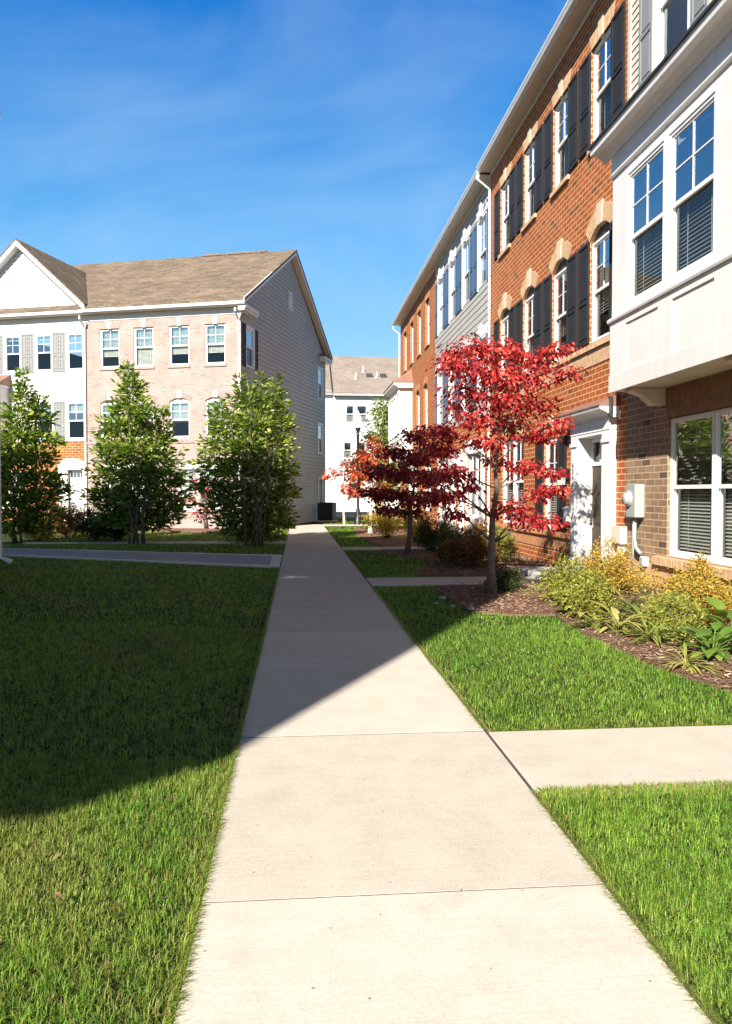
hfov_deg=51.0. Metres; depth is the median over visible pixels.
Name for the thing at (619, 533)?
cable box
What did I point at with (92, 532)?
boxwood shrub
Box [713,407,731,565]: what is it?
window
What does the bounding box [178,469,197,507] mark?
window
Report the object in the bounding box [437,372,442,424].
window
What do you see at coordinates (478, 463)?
window
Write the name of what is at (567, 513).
mailbox
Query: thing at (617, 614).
hosta
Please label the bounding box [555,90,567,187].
window
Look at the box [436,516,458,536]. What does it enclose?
spirea shrub
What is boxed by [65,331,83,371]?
window
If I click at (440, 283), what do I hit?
window
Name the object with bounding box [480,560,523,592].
shrub
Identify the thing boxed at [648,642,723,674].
daylily
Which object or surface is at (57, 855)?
fallen leaf
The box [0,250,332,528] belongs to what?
townhouse
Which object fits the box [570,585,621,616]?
shrub
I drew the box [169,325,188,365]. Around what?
window
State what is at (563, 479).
wall lantern
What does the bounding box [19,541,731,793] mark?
side path
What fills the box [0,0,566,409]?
sky
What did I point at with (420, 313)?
window
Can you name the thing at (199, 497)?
window
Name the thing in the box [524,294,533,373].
window
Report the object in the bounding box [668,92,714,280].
window
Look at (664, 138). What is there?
townhouse
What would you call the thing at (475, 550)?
bronze shrub
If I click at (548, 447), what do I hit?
window
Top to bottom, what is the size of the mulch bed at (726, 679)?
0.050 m
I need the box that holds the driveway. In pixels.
[2,549,271,564]
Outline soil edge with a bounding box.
[165,598,571,1023]
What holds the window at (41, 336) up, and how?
in the townhouse at (30, 276)
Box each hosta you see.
[565,604,608,620]
[588,600,655,634]
[667,622,731,660]
[686,596,731,643]
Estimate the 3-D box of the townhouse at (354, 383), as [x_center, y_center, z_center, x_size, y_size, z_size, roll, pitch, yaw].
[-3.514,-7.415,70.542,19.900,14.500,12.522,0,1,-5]
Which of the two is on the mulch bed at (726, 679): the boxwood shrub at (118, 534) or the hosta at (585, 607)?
the hosta at (585, 607)
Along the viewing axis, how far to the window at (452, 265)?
28.24 m
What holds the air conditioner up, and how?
on the ground at (116, 985)
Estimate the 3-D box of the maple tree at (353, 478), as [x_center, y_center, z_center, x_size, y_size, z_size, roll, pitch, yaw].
[0.197,-1.114,31.267,2.353,4.051,2.362,1,2,43]
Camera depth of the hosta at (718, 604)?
8.45 m
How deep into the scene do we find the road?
53.74 m
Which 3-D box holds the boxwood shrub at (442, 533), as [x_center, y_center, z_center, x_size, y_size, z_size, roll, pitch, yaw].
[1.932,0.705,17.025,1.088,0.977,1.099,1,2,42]
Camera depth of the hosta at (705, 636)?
7.42 m
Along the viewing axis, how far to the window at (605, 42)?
14.58 m
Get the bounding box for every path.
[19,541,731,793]
[174,524,711,1023]
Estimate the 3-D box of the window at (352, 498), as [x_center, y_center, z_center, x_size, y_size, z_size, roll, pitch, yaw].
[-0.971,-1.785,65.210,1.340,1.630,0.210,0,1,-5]
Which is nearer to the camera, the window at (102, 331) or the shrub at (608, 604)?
the shrub at (608, 604)
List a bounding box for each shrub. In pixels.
[22,529,56,539]
[47,500,84,537]
[61,505,110,540]
[98,507,140,540]
[357,502,406,538]
[399,514,432,541]
[412,510,452,550]
[427,523,468,562]
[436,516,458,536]
[440,518,506,566]
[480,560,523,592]
[485,522,521,562]
[523,551,612,601]
[547,575,622,619]
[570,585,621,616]
[574,532,658,594]
[638,587,709,625]
[639,551,731,622]
[645,592,711,642]
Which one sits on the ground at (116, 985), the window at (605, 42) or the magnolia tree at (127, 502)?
the magnolia tree at (127, 502)
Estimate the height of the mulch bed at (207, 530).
0.050 m
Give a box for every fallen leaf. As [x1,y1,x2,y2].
[52,852,61,860]
[54,891,62,898]
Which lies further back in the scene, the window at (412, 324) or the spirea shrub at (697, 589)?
the window at (412, 324)
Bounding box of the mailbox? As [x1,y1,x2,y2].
[561,506,570,521]
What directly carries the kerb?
on the road
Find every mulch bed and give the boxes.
[138,528,220,532]
[353,528,429,546]
[378,549,554,576]
[428,584,731,692]
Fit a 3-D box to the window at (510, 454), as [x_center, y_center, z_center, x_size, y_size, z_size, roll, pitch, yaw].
[3.919,-0.796,20.644,0.180,2.200,1.000,0,1,-5]
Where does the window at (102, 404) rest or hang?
in the townhouse at (189, 337)
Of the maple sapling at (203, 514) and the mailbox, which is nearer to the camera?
the mailbox
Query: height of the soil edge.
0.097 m
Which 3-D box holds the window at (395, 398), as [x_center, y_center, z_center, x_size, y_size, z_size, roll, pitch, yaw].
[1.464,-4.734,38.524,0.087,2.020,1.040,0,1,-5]
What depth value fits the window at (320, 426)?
44.16 m
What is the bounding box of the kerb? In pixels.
[336,512,392,518]
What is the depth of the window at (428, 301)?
33.65 m
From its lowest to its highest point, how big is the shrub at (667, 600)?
0.538 m
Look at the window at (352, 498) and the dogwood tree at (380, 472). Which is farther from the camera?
the window at (352, 498)
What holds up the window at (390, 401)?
in the townhouse at (409, 392)
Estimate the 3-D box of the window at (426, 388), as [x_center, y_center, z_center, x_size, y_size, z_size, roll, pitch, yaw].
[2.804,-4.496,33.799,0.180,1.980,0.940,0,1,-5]
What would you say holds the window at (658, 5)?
in the townhouse at (664, 138)
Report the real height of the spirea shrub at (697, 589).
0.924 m
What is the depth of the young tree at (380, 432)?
46.01 m
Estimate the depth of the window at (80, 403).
33.58 m
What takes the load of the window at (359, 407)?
in the townhouse at (354, 383)
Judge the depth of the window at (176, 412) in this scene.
32.63 m
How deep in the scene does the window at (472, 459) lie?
25.11 m
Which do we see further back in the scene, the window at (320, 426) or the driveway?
the window at (320, 426)
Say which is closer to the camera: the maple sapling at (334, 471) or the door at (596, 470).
the door at (596, 470)
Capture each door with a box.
[70,479,82,513]
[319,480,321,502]
[589,466,600,561]
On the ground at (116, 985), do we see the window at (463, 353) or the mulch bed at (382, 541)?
the mulch bed at (382, 541)
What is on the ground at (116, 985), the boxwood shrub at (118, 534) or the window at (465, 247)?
the boxwood shrub at (118, 534)
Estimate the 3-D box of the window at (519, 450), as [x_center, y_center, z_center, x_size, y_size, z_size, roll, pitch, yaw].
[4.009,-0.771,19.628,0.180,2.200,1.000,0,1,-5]
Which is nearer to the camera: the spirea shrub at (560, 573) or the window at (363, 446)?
the spirea shrub at (560, 573)
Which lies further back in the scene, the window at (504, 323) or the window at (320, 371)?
the window at (320, 371)
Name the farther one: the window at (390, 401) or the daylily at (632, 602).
the window at (390, 401)
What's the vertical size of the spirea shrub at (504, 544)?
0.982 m
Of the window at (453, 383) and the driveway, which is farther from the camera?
the window at (453, 383)
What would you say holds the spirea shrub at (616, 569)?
on the mulch bed at (726, 679)
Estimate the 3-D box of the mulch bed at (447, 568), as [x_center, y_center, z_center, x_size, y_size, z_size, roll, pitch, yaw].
[2.272,1.146,17.980,3.500,0.050,6.850,0,1,-5]
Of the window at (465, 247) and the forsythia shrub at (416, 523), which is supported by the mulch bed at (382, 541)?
the forsythia shrub at (416, 523)
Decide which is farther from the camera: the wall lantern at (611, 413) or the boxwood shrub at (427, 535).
the boxwood shrub at (427, 535)
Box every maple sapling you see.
[185,471,211,528]
[322,458,361,523]
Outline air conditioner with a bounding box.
[316,502,337,521]
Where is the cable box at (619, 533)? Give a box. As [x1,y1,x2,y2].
[611,525,626,555]
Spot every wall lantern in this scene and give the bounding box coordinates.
[556,467,569,485]
[608,396,620,419]
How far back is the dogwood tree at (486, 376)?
12.01 m
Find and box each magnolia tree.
[0,366,75,543]
[73,359,198,544]
[184,368,303,546]
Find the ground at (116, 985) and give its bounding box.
[0,519,731,1023]
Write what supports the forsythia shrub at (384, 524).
on the mulch bed at (382, 541)
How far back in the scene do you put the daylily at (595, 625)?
8.87 m
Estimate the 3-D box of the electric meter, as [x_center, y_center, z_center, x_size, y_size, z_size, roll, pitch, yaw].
[4.370,0.261,12.574,0.266,1.450,0.404,0,1,-5]
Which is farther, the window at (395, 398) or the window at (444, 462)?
the window at (395, 398)
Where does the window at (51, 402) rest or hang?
in the townhouse at (30, 276)
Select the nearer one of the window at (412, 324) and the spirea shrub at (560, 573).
the spirea shrub at (560, 573)
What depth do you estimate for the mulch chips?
11.17 m
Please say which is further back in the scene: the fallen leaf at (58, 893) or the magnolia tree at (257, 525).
the magnolia tree at (257, 525)
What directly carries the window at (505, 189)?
in the townhouse at (550, 280)
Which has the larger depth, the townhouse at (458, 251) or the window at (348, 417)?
the window at (348, 417)
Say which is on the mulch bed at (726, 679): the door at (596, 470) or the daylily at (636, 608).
the daylily at (636, 608)
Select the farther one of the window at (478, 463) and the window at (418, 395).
the window at (418, 395)
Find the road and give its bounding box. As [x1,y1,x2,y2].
[336,514,367,516]
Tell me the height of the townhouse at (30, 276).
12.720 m
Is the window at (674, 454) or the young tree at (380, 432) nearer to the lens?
the window at (674, 454)
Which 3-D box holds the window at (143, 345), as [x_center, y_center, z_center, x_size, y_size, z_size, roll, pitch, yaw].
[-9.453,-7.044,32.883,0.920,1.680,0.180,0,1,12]
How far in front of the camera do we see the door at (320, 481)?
43.99 m
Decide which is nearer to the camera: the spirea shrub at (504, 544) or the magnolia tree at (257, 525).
the spirea shrub at (504, 544)
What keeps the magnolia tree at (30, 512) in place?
on the ground at (116, 985)
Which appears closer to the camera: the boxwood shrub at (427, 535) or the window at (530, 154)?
the window at (530, 154)
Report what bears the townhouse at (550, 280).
on the ground at (116, 985)
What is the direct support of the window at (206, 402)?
in the townhouse at (189, 337)
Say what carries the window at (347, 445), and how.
in the townhouse at (354, 383)
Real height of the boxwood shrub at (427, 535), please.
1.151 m
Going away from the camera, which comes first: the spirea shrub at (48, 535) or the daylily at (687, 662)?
the daylily at (687, 662)
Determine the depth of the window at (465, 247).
25.98 m
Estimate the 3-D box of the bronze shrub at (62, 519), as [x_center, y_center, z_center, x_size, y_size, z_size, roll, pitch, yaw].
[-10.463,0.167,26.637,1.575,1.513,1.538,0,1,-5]
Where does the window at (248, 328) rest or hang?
in the townhouse at (189, 337)
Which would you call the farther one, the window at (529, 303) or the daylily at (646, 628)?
the window at (529, 303)
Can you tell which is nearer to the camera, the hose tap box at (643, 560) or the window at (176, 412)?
the hose tap box at (643, 560)
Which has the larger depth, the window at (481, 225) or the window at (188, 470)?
the window at (188, 470)
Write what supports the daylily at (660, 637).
on the mulch bed at (726, 679)
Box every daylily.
[560,612,628,633]
[605,594,654,621]
[605,616,686,647]
[607,586,654,615]
[615,588,666,615]
[617,620,699,646]
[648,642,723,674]
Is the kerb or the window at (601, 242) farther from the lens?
the kerb
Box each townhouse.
[0,111,12,562]
[0,238,87,522]
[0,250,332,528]
[325,356,400,511]
[383,166,568,529]
[424,81,609,540]
[476,0,627,570]
[587,0,731,594]
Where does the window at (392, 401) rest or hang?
in the townhouse at (409, 392)
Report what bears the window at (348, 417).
in the townhouse at (354, 383)
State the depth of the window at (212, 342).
32.22 m
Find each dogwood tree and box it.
[353,420,475,554]
[404,332,591,593]
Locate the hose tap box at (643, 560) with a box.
[639,556,648,565]
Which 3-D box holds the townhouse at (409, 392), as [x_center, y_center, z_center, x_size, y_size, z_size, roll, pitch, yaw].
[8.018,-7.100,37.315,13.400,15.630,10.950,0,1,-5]
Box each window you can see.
[3,334,21,373]
[34,333,52,372]
[36,401,53,438]
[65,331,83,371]
[65,400,83,440]
[100,329,118,367]
[101,403,119,438]
[134,327,153,366]
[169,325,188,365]
[170,401,189,437]
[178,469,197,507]
[198,469,216,507]
[205,323,224,363]
[205,400,225,436]
[246,325,254,370]
[317,366,322,401]
[317,423,322,453]
[343,441,352,458]
[345,404,354,423]
[347,481,362,500]
[356,404,367,422]
[356,441,366,452]
[389,401,391,439]
[391,399,393,438]
[393,396,396,438]
[412,324,412,360]
[418,395,418,429]
[420,313,420,351]
[426,388,426,426]
[428,301,428,342]
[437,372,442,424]
[438,275,443,335]
[441,460,445,513]
[448,366,455,420]
[449,257,455,323]
[461,353,469,415]
[462,236,469,308]
[469,453,480,517]
[476,453,480,518]
[477,211,486,291]
[477,334,486,405]
[501,316,507,379]
[502,178,508,250]
[503,440,518,522]
[514,438,523,524]
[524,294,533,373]
[525,140,535,222]
[546,439,556,529]
[554,267,565,360]
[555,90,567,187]
[592,231,609,342]
[593,26,610,140]
[628,141,663,303]
[652,0,689,70]
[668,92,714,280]
[669,410,724,562]
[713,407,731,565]
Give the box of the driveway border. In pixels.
[2,548,281,567]
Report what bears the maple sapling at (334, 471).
on the ground at (116, 985)
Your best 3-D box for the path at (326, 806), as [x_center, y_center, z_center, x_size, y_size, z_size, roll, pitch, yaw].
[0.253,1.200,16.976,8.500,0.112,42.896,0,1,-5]
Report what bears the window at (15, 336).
in the townhouse at (30, 276)
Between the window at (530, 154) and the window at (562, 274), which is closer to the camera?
the window at (562, 274)
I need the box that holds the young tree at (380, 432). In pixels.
[338,396,398,518]
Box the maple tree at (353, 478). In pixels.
[339,435,397,532]
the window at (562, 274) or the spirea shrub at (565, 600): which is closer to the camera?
the spirea shrub at (565, 600)
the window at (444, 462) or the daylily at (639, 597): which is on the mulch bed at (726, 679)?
the daylily at (639, 597)
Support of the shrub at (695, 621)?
on the mulch bed at (726, 679)
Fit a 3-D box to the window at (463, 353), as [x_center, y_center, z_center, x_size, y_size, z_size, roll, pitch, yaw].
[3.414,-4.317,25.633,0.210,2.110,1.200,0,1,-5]
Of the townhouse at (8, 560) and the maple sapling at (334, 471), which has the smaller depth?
the townhouse at (8, 560)
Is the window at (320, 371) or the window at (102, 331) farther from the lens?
the window at (320, 371)
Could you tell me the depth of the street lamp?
38.24 m
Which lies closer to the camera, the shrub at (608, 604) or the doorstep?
the shrub at (608, 604)
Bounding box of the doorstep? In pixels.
[516,566,573,580]
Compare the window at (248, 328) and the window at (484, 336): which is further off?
the window at (248, 328)
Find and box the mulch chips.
[378,548,731,687]
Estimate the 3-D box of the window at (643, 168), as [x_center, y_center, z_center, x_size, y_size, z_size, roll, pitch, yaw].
[4.068,-4.065,10.965,0.170,1.940,1.140,0,1,-5]
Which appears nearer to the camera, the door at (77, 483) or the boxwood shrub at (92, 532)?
the boxwood shrub at (92, 532)
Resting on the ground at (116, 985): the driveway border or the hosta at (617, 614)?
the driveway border
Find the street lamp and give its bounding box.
[353,411,361,523]
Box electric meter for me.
[622,484,644,566]

